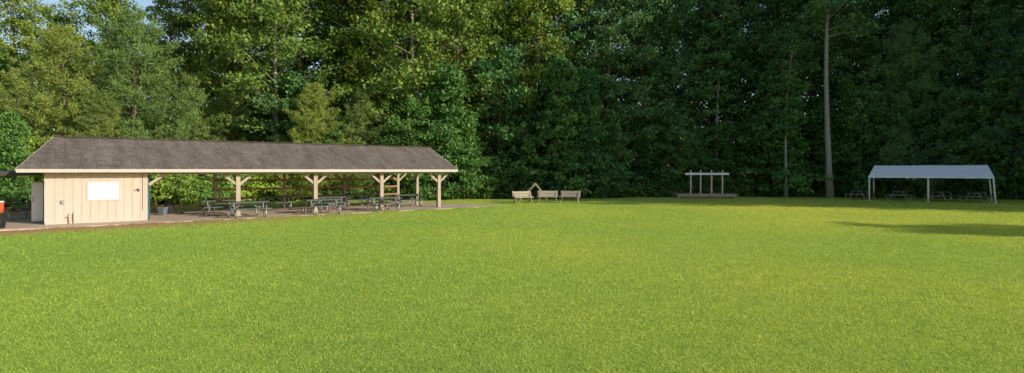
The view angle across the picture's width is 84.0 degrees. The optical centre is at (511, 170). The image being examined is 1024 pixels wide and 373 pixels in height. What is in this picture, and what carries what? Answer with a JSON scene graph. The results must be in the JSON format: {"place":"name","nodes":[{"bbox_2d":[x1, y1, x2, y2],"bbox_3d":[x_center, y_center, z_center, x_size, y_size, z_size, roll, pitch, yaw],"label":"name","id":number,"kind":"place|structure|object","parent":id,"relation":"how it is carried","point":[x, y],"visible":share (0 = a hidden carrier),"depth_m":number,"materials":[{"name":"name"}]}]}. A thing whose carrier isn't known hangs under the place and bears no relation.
{"place":"outdoors","nodes":[
{"label":"outdoors","id":0,"kind":"place"},
{"bbox_2d":[0,202,501,230],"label":"pavement","id":1,"kind":"structure","parent":0,"point":[20,223],"depth_m":29.10,"materials":[{"name":"concrete"}]},
{"bbox_2d":[4,202,30,220],"bbox_3d":[-23.096,1.879,26.499,1.781,0.748,1.840,0,0,23],"label":"picnic table","id":2,"kind":"object","parent":1,"relation":"on","point":[9,210],"visible":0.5,"depth_m":26.35,"materials":[{"name":"grey wood"}]},
{"bbox_2d":[31,182,43,221],"bbox_3d":[-20.633,1.350,24.754,0.400,1.720,0.702,0,0,-38],"label":"storage cabinet","id":3,"kind":"object","parent":1,"relation":"on","point":[37,201],"visible":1,"depth_m":24.52,"materials":[{"name":"grey metal"}]},
{"bbox_2d":[197,199,243,215],"bbox_3d":[-14.897,1.879,29.108,1.840,0.748,1.781,0,0,-38],"label":"picnic table","id":4,"kind":"object","parent":1,"relation":"on","point":[208,207],"visible":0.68,"depth_m":28.85,"materials":[{"name":"grey wood"}]},
{"bbox_2d":[0,136,457,224],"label":"picnic shelter","id":5,"kind":"object","parent":1,"relation":"on","point":[95,179],"visible":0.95,"depth_m":27.25,"materials":[{"name":"beige wood"}]},
{"bbox_2d":[222,201,271,217],"bbox_3d":[-12.898,1.879,27.687,1.840,0.748,1.781,0,0,-40],"label":"picnic table","id":6,"kind":"object","parent":1,"relation":"on","point":[244,208],"visible":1,"depth_m":27.60,"materials":[{"name":"grey wood"}]},
{"bbox_2d":[257,196,295,209],"bbox_3d":[-13.712,1.879,32.952,1.840,0.748,1.781,0,0,-37],"label":"picnic table","id":7,"kind":"object","parent":1,"relation":"on","point":[282,201],"visible":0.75,"depth_m":32.84,"materials":[{"name":"grey wood"}]},
{"bbox_2d":[298,198,344,214],"bbox_3d":[-10.022,1.879,29.934,1.840,0.748,1.781,0,0,-41],"label":"picnic table","id":8,"kind":"object","parent":1,"relation":"on","point":[330,204],"visible":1,"depth_m":29.75,"materials":[{"name":"grey wood"}]},
{"bbox_2d":[361,197,403,211],"bbox_3d":[-7.304,1.879,32.058,1.840,0.748,1.781,0,0,-36],"label":"picnic table","id":9,"kind":"object","parent":1,"relation":"on","point":[387,202],"visible":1,"depth_m":31.87,"materials":[{"name":"grey wood"}]},
{"bbox_2d":[387,194,425,206],"bbox_3d":[-6.667,1.879,35.791,1.840,0.748,1.781,0,0,-38],"label":"picnic table","id":10,"kind":"object","parent":1,"relation":"on","point":[403,195],"visible":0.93,"depth_m":35.69,"materials":[{"name":"grey wood"}]},
{"bbox_2d":[0,0,957,173],"label":"sky","id":11,"kind":"structure","parent":0,"point":[146,3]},
{"bbox_2d":[0,178,1023,372],"bbox_3d":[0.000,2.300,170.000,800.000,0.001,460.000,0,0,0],"label":"ground","id":12,"kind":"structure","parent":0,"point":[859,201],"depth_m":10.82,"materials":[{"name":"green plant"}]},
{"bbox_2d":[0,110,36,207],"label":"understory tree","id":13,"kind":"object","parent":12,"relation":"on","point":[12,143],"visible":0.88,"depth_m":31.74,"materials":[{"name":"green plant"}]},
{"bbox_2d":[2,130,46,206],"bbox_3d":[-29.583,-0.123,35.857,5.389,4.945,5.298,0,0,11],"label":"leafy bush","id":14,"kind":"object","parent":12,"relation":"on","point":[30,142],"visible":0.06,"depth_m":35.34,"materials":[{"name":"green plant"}]},
{"bbox_2d":[0,64,61,202],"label":"pine tree","id":15,"kind":"object","parent":12,"relation":"on","point":[5,95],"visible":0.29,"depth_m":35.72,"materials":[{"name":"green plant"}]},
{"bbox_2d":[61,92,138,137],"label":"pine tree","id":16,"kind":"object","parent":12,"relation":"on","point":[98,105],"visible":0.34,"depth_m":36.54,"materials":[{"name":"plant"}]},
{"bbox_2d":[150,174,192,205],"bbox_3d":[-22.836,0.135,37.166,4.740,4.424,4.822,0,0,22],"label":"leafy bush","id":17,"kind":"object","parent":12,"relation":"on","point":[163,181],"visible":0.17,"depth_m":36.50,"materials":[{"name":"green plant"}]},
{"bbox_2d":[151,174,212,204],"bbox_3d":[-22.297,0.196,38.053,4.889,4.306,3.774,0,0,36],"label":"leafy bush","id":18,"kind":"object","parent":12,"relation":"on","point":[179,177],"visible":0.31,"depth_m":37.49,"materials":[{"name":"green plant"}]},
{"bbox_2d":[175,174,233,204],"bbox_3d":[-21.332,0.200,39.524,4.601,4.294,4.680,0,0,-44],"label":"leafy bush","id":19,"kind":"object","parent":12,"relation":"on","point":[209,195],"visible":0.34,"depth_m":38.60,"materials":[{"name":"green plant"}]},
{"bbox_2d":[204,174,256,201],"bbox_3d":[-20.492,0.196,41.089,3.774,4.306,4.888,0,0,-38],"label":"leafy bush","id":20,"kind":"object","parent":12,"relation":"on","point":[231,177],"visible":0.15,"depth_m":40.33,"materials":[{"name":"green plant"}]},
{"bbox_2d":[227,174,286,200],"bbox_3d":[-18.802,0.135,41.619,4.740,4.424,4.822,0,0,-31],"label":"leafy bush","id":21,"kind":"object","parent":12,"relation":"on","point":[257,185],"visible":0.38,"depth_m":41.13,"materials":[{"name":"green plant"}]},
{"bbox_2d":[258,174,311,200],"bbox_3d":[-17.387,0.314,42.973,4.617,4.067,3.565,0,0,27],"label":"leafy bush","id":22,"kind":"object","parent":12,"relation":"on","point":[275,191],"visible":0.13,"depth_m":42.49,"materials":[{"name":"green plant"}]},
{"bbox_2d":[671,170,736,197],"bbox_3d":[16.328,1.140,48.565,4.996,2.320,2.690,0,0,0],"label":"wooden stage","id":23,"kind":"object","parent":12,"relation":"on","point":[704,195],"visible":0.96,"depth_m":48.24,"materials":[{"name":"white paint"}]},
{"bbox_2d":[754,22,820,197],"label":"slim trunked tree","id":24,"kind":"object","parent":12,"relation":"on","point":[792,48],"visible":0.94,"depth_m":48.38,"materials":[{"name":"green plant"}]},
{"bbox_2d":[780,0,891,197],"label":"tall trunked tree","id":25,"kind":"object","parent":12,"relation":"on","point":[816,15],"visible":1,"depth_m":47.99,"materials":[{"name":"green plant"}]},
{"bbox_2d":[868,165,996,203],"bbox_3d":[31.608,0.952,43.094,7.600,2.703,3.980,0,0,37],"label":"canopy tent","id":26,"kind":"object","parent":12,"relation":"on","point":[928,172],"visible":0.94,"depth_m":42.18,"materials":[{"name":"white fabric"}]},
{"bbox_2d":[151,182,1022,203],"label":"forest floor","id":27,"kind":"structure","parent":0,"point":[635,196],"depth_m":48.39,"materials":[{"name":"brown plant"}]},
{"bbox_2d":[0,0,70,103],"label":"broadleaf tree","id":28,"kind":"object","parent":27,"relation":"on","point":[24,25],"visible":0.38,"depth_m":57.34,"materials":[{"name":"green plant"}]},
{"bbox_2d":[16,6,96,136],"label":"broadleaf tree","id":29,"kind":"object","parent":27,"relation":"on","point":[57,18],"visible":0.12,"depth_m":50.16,"materials":[{"name":"green plant"}]},
{"bbox_2d":[0,19,127,187],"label":"pine tree","id":30,"kind":"object","parent":27,"relation":"on","point":[61,41],"visible":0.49,"depth_m":37.06,"materials":[{"name":"green plant"}]},
{"bbox_2d":[50,0,160,136],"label":"broadleaf tree","id":31,"kind":"object","parent":27,"relation":"on","point":[106,7],"visible":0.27,"depth_m":50.68,"materials":[{"name":"green plant"}]},
{"bbox_2d":[26,1,218,184],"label":"pine tree","id":32,"kind":"object","parent":27,"relation":"on","point":[142,36],"visible":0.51,"depth_m":39.17,"materials":[{"name":"green plant"}]},
{"bbox_2d":[125,0,207,139],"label":"broadleaf tree","id":33,"kind":"object","parent":27,"relation":"on","point":[170,29],"visible":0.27,"depth_m":53.40,"materials":[{"name":"green plant"}]},
{"bbox_2d":[144,71,219,176],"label":"pine tree","id":34,"kind":"object","parent":27,"relation":"on","point":[193,80],"visible":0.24,"depth_m":43.62,"materials":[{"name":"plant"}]},
{"bbox_2d":[137,0,238,139],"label":"broadleaf tree","id":35,"kind":"object","parent":27,"relation":"on","point":[212,95],"visible":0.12,"depth_m":53.27,"materials":[{"name":"green plant"}]},
{"bbox_2d":[156,0,284,174],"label":"broadleaf tree","id":36,"kind":"object","parent":27,"relation":"on","point":[203,76],"visible":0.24,"depth_m":48.09,"materials":[{"name":"green plant"}]},
{"bbox_2d":[191,93,265,187],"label":"pine tree","id":37,"kind":"object","parent":27,"relation":"on","point":[226,131],"visible":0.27,"depth_m":45.49,"materials":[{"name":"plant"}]},
{"bbox_2d":[178,0,302,138],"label":"broadleaf tree","id":38,"kind":"object","parent":27,"relation":"on","point":[195,42],"visible":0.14,"depth_m":48.38,"materials":[{"name":"green plant"}]},
{"bbox_2d":[190,0,349,181],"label":"tall trunked tree","id":39,"kind":"object","parent":27,"relation":"on","point":[275,9],"visible":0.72,"depth_m":44.56,"materials":[{"name":"green plant"}]},
{"bbox_2d":[230,51,347,197],"bbox_3d":[-17.354,-3.685,46.022,7.726,12.041,8.922,0,0,33],"label":"understory tree","id":40,"kind":"object","parent":27,"relation":"on","point":[296,86],"visible":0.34,"depth_m":45.20,"materials":[{"name":"green plant"}]},
{"bbox_2d":[233,0,370,141],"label":"broadleaf tree","id":41,"kind":"object","parent":27,"relation":"on","point":[311,52],"visible":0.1,"depth_m":49.28,"materials":[{"name":"green plant"}]},
{"bbox_2d":[265,81,361,195],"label":"pine tree","id":42,"kind":"object","parent":27,"relation":"on","point":[311,101],"visible":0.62,"depth_m":43.27,"materials":[{"name":"green plant"}]},
{"bbox_2d":[310,116,352,194],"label":"understory tree","id":43,"kind":"object","parent":27,"relation":"on","point":[329,137],"visible":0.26,"depth_m":43.78,"materials":[{"name":"green plant"}]},
{"bbox_2d":[266,0,399,144],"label":"broadleaf tree","id":44,"kind":"object","parent":27,"relation":"on","point":[326,10],"visible":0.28,"depth_m":49.30,"materials":[{"name":"green plant"}]},
{"bbox_2d":[322,86,402,198],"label":"pine tree","id":45,"kind":"object","parent":27,"relation":"on","point":[363,100],"visible":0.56,"depth_m":44.43,"materials":[{"name":"green plant"}]},
{"bbox_2d":[346,119,407,193],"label":"understory tree","id":46,"kind":"object","parent":27,"relation":"on","point":[381,134],"visible":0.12,"depth_m":45.84,"materials":[{"name":"green plant"}]},
{"bbox_2d":[325,0,437,145],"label":"broadleaf tree","id":47,"kind":"object","parent":27,"relation":"on","point":[374,13],"visible":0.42,"depth_m":46.96,"materials":[{"name":"green plant"}]},
{"bbox_2d":[373,79,438,198],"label":"understory tree","id":48,"kind":"object","parent":27,"relation":"on","point":[417,108],"visible":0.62,"depth_m":44.55,"materials":[{"name":"green plant"}]},
{"bbox_2d":[352,0,485,180],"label":"tall trunked tree","id":49,"kind":"object","parent":27,"relation":"on","point":[421,36],"visible":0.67,"depth_m":45.18,"materials":[{"name":"green plant"}]},
{"bbox_2d":[376,0,475,148],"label":"broadleaf tree","id":50,"kind":"object","parent":27,"relation":"on","point":[417,47],"visible":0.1,"depth_m":49.49,"materials":[{"name":"green plant"}]},
{"bbox_2d":[368,0,518,183],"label":"broadleaf tree","id":51,"kind":"object","parent":27,"relation":"on","point":[463,7],"visible":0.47,"depth_m":47.73,"materials":[{"name":"green plant"}]},
{"bbox_2d":[399,61,496,199],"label":"understory tree","id":52,"kind":"object","parent":27,"relation":"on","point":[451,81],"visible":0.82,"depth_m":44.79,"materials":[{"name":"green plant"}]},
{"bbox_2d":[435,110,508,198],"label":"understory tree","id":53,"kind":"object","parent":27,"relation":"on","point":[470,139],"visible":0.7,"depth_m":45.50,"materials":[{"name":"green plant"}]},
{"bbox_2d":[458,39,536,195],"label":"understory tree","id":54,"kind":"object","parent":27,"relation":"on","point":[513,136],"visible":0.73,"depth_m":47.54,"materials":[{"name":"green plant"}]},
{"bbox_2d":[453,0,543,176],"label":"broadleaf tree","id":55,"kind":"object","parent":27,"relation":"on","point":[493,26],"visible":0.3,"depth_m":50.33,"materials":[{"name":"green plant"}]},
{"bbox_2d":[0,0,999,187],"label":"distant wood","id":56,"kind":"object","parent":27,"relation":"on","point":[25,55],"visible":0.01,"depth_m":63.17,"materials":[{"name":"green plant"}]},
{"bbox_2d":[8,176,1023,205],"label":"undergrowth","id":57,"kind":"object","parent":27,"relation":"on","point":[747,190],"visible":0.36,"depth_m":48.33,"materials":[{"name":"green plant"}]},
{"bbox_2d":[475,0,571,180],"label":"broadleaf tree","id":58,"kind":"object","parent":27,"relation":"on","point":[534,40],"visible":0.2,"depth_m":51.45,"materials":[{"name":"green plant"}]},
{"bbox_2d":[497,119,552,195],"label":"understory tree","id":59,"kind":"object","parent":27,"relation":"on","point":[531,128],"visible":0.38,"depth_m":48.18,"materials":[{"name":"green plant"}]},
{"bbox_2d":[488,0,594,177],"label":"tall trunked tree","id":60,"kind":"object","parent":27,"relation":"on","point":[521,10],"visible":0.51,"depth_m":49.96,"materials":[{"name":"green plant"}]},
{"bbox_2d":[491,56,609,197],"bbox_3d":[3.721,-3.636,47.280,8.765,11.946,8.791,0,0,-33],"label":"understory tree","id":61,"kind":"object","parent":27,"relation":"on","point":[560,73],"visible":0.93,"depth_m":46.77,"materials":[{"name":"green plant"}]},
{"bbox_2d":[509,0,624,166],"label":"broadleaf tree","id":62,"kind":"object","parent":27,"relation":"on","point":[572,30],"visible":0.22,"depth_m":51.16,"materials":[{"name":"green plant"}]},
{"bbox_2d":[550,98,624,190],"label":"understory tree","id":63,"kind":"object","parent":27,"relation":"on","point":[599,105],"visible":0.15,"depth_m":48.62,"materials":[{"name":"green plant"}]},
{"bbox_2d":[546,66,634,197],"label":"understory tree","id":64,"kind":"object","parent":27,"relation":"on","point":[589,82],"visible":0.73,"depth_m":47.31,"materials":[{"name":"green plant"}]},
{"bbox_2d":[542,2,644,171],"bbox_3d":[8.586,-9.753,59.643,12.243,24.181,13.125,0,0,30],"label":"broadleaf tree","id":65,"kind":"object","parent":27,"relation":"on","point":[607,21],"visible":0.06,"depth_m":58.34,"materials":[{"name":"green plant"}]},
{"bbox_2d":[586,114,642,196],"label":"understory tree","id":66,"kind":"object","parent":27,"relation":"on","point":[614,145],"visible":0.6,"depth_m":48.63,"materials":[{"name":"green plant"}]},
{"bbox_2d":[568,0,666,171],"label":"broadleaf tree","id":67,"kind":"object","parent":27,"relation":"on","point":[618,88],"visible":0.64,"depth_m":50.49,"materials":[{"name":"green plant"}]},
{"bbox_2d":[617,118,667,192],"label":"understory tree","id":68,"kind":"object","parent":27,"relation":"on","point":[639,163],"visible":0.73,"depth_m":51.07,"materials":[{"name":"green plant"}]},
{"bbox_2d":[597,0,700,187],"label":"broadleaf tree","id":69,"kind":"object","parent":27,"relation":"on","point":[651,7],"visible":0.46,"depth_m":52.50,"materials":[{"name":"green plant"}]},
{"bbox_2d":[595,0,708,180],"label":"broadleaf tree","id":70,"kind":"object","parent":27,"relation":"on","point":[663,52],"visible":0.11,"depth_m":55.85,"materials":[{"name":"green plant"}]},
{"bbox_2d":[644,96,701,192],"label":"understory tree","id":71,"kind":"object","parent":27,"relation":"on","point":[673,130],"visible":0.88,"depth_m":50.19,"materials":[{"name":"green plant"}]},
{"bbox_2d":[638,0,722,180],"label":"broadleaf tree","id":72,"kind":"object","parent":27,"relation":"on","point":[669,39],"visible":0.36,"depth_m":54.16,"materials":[{"name":"green plant"}]},
{"bbox_2d":[668,125,727,192],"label":"understory tree","id":73,"kind":"object","parent":27,"relation":"on","point":[703,156],"visible":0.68,"depth_m":51.11,"materials":[{"name":"green plant"}]},
{"bbox_2d":[660,0,756,177],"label":"broadleaf tree","id":74,"kind":"object","parent":27,"relation":"on","point":[701,14],"visible":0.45,"depth_m":53.38,"materials":[{"name":"green plant"}]},
{"bbox_2d":[669,1,752,177],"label":"broadleaf tree","id":75,"kind":"object","parent":27,"relation":"on","point":[702,103],"visible":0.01,"depth_m":62.38,"materials":[{"name":"green plant"}]},
{"bbox_2d":[688,0,763,186],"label":"slim trunked tree","id":76,"kind":"object","parent":27,"relation":"on","point":[739,37],"visible":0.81,"depth_m":52.53,"materials":[{"name":"green plant"}]},
{"bbox_2d":[699,121,754,191],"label":"understory tree","id":77,"kind":"object","parent":27,"relation":"on","point":[725,163],"visible":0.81,"depth_m":52.17,"materials":[{"name":"green plant"}]},
{"bbox_2d":[681,0,801,177],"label":"broadleaf tree","id":78,"kind":"object","parent":27,"relation":"on","point":[751,73],"visible":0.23,"depth_m":53.83,"materials":[{"name":"green plant"}]},
{"bbox_2d":[728,111,777,194],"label":"understory tree","id":79,"kind":"object","parent":27,"relation":"on","point":[748,132],"visible":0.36,"depth_m":51.80,"materials":[{"name":"green plant"}]},
{"bbox_2d":[703,59,834,195],"bbox_3d":[23.037,-3.803,50.058,9.262,12.279,9.288,0,0,-14],"label":"understory tree","id":80,"kind":"object","parent":27,"relation":"on","point":[773,71],"visible":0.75,"depth_m":49.49,"materials":[{"name":"green plant"}]},
{"bbox_2d":[733,0,804,155],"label":"broadleaf tree","id":81,"kind":"object","parent":27,"relation":"on","point":[757,49],"visible":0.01,"depth_m":62.82,"materials":[{"name":"green plant"}]},
{"bbox_2d":[720,0,840,194],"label":"broadleaf tree","id":82,"kind":"object","parent":27,"relation":"on","point":[768,46],"visible":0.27,"depth_m":53.02,"materials":[{"name":"green plant"}]},
{"bbox_2d":[735,99,838,196],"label":"understory tree","id":83,"kind":"object","parent":27,"relation":"on","point":[803,148],"visible":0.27,"depth_m":49.93,"materials":[{"name":"green plant"}]},
{"bbox_2d":[772,0,865,184],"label":"broadleaf tree","id":84,"kind":"object","parent":27,"relation":"on","point":[818,50],"visible":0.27,"depth_m":52.49,"materials":[{"name":"green plant"}]},
{"bbox_2d":[756,0,895,186],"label":"broadleaf tree","id":85,"kind":"object","parent":27,"relation":"on","point":[821,60],"visible":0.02,"depth_m":59.30,"materials":[{"name":"green plant"}]},
{"bbox_2d":[792,95,864,191],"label":"understory tree","id":86,"kind":"object","parent":27,"relation":"on","point":[817,106],"visible":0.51,"depth_m":50.65,"materials":[{"name":"green plant"}]},
{"bbox_2d":[815,108,878,193],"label":"understory tree","id":87,"kind":"object","parent":27,"relation":"on","point":[844,130],"visible":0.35,"depth_m":50.00,"materials":[{"name":"green plant"}]},
{"bbox_2d":[802,0,909,177],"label":"broadleaf tree","id":88,"kind":"object","parent":27,"relation":"on","point":[854,8],"visible":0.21,"depth_m":52.60,"materials":[{"name":"green plant"}]},
{"bbox_2d":[814,65,918,196],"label":"understory tree","id":89,"kind":"object","parent":27,"relation":"on","point":[853,101],"visible":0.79,"depth_m":48.70,"materials":[{"name":"green plant"}]},
{"bbox_2d":[799,2,936,109],"bbox_3d":[37.404,-10.214,59.374,13.457,25.098,14.792,0,0,-38],"label":"broadleaf tree","id":90,"kind":"object","parent":27,"relation":"on","point":[875,12],"visible":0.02,"depth_m":58.71,"materials":[{"name":"green plant"}]},
{"bbox_2d":[838,99,917,191],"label":"understory tree","id":91,"kind":"object","parent":27,"relation":"on","point":[881,146],"visible":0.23,"depth_m":49.38,"materials":[{"name":"green plant"}]},
{"bbox_2d":[829,0,955,186],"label":"broadleaf tree","id":92,"kind":"object","parent":27,"relation":"on","point":[898,8],"visible":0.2,"depth_m":51.94,"materials":[{"name":"green plant"}]},
{"bbox_2d":[840,0,980,146],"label":"broadleaf tree","id":93,"kind":"object","parent":27,"relation":"on","point":[926,35],"visible":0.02,"depth_m":53.68,"materials":[{"name":"green plant"}]},
{"bbox_2d":[840,16,1000,196],"bbox_3d":[34.548,-5.601,50.459,12.000,15.867,12.212,0,0,-14],"label":"pine tree","id":94,"kind":"object","parent":27,"relation":"on","point":[905,43],"visible":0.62,"depth_m":47.95,"materials":[{"name":"green plant"}]},
{"bbox_2d":[866,68,978,192],"bbox_3d":[34.731,-3.396,50.782,8.996,11.464,9.022,0,0,-13],"label":"understory tree","id":95,"kind":"object","parent":27,"relation":"on","point":[915,128],"visible":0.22,"depth_m":49.37,"materials":[{"name":"green plant"}]},
{"bbox_2d":[886,0,968,162],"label":"broadleaf tree","id":96,"kind":"object","parent":27,"relation":"on","point":[925,5],"visible":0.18,"depth_m":50.95,"materials":[{"name":"green plant"}]},
{"bbox_2d":[886,65,993,193],"bbox_3d":[36.158,-3.675,49.719,7.328,12.022,8.462,0,0,-2],"label":"understory tree","id":97,"kind":"object","parent":27,"relation":"on","point":[951,75],"visible":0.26,"depth_m":48.18,"materials":[{"name":"green plant"}]},
{"bbox_2d":[914,89,1018,198],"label":"understory tree","id":98,"kind":"object","parent":27,"relation":"on","point":[961,123],"visible":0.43,"depth_m":46.82,"materials":[{"name":"green plant"}]},
{"bbox_2d":[919,0,1013,146],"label":"broadleaf tree","id":99,"kind":"object","parent":27,"relation":"on","point":[948,17],"visible":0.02,"depth_m":50.47,"materials":[{"name":"green plant"}]},
{"bbox_2d":[914,0,1019,188],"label":"broadleaf tree","id":100,"kind":"object","parent":27,"relation":"on","point":[967,17],"visible":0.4,"depth_m":48.04,"materials":[{"name":"green plant"}]},
{"bbox_2d":[920,0,1023,158],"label":"broadleaf tree","id":101,"kind":"object","parent":27,"relation":"on","point":[969,8],"visible":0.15,"depth_m":47.79,"materials":[{"name":"green plant"}]},
{"bbox_2d":[935,5,1023,189],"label":"pine tree","id":102,"kind":"object","parent":27,"relation":"on","point":[1001,31],"visible":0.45,"depth_m":45.85,"materials":[{"name":"green plant"}]},
{"bbox_2d":[935,78,1023,193],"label":"understory tree","id":103,"kind":"object","parent":27,"relation":"on","point":[981,88],"visible":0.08,"depth_m":46.87,"materials":[{"name":"green plant"}]},
{"bbox_2d":[935,0,1023,179],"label":"broadleaf tree","id":104,"kind":"object","parent":27,"relation":"on","point":[1017,11],"visible":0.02,"depth_m":46.72,"materials":[{"name":"green plant"}]},
{"bbox_2d":[966,50,1023,199],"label":"understory tree","id":105,"kind":"object","parent":27,"relation":"on","point":[985,111],"visible":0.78,"depth_m":44.94,"materials":[{"name":"green plant"}]},
{"bbox_2d":[981,0,1023,167],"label":"broadleaf tree","id":106,"kind":"object","parent":27,"relation":"on","point":[996,25],"visible":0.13,"depth_m":46.47,"materials":[{"name":"green plant"}]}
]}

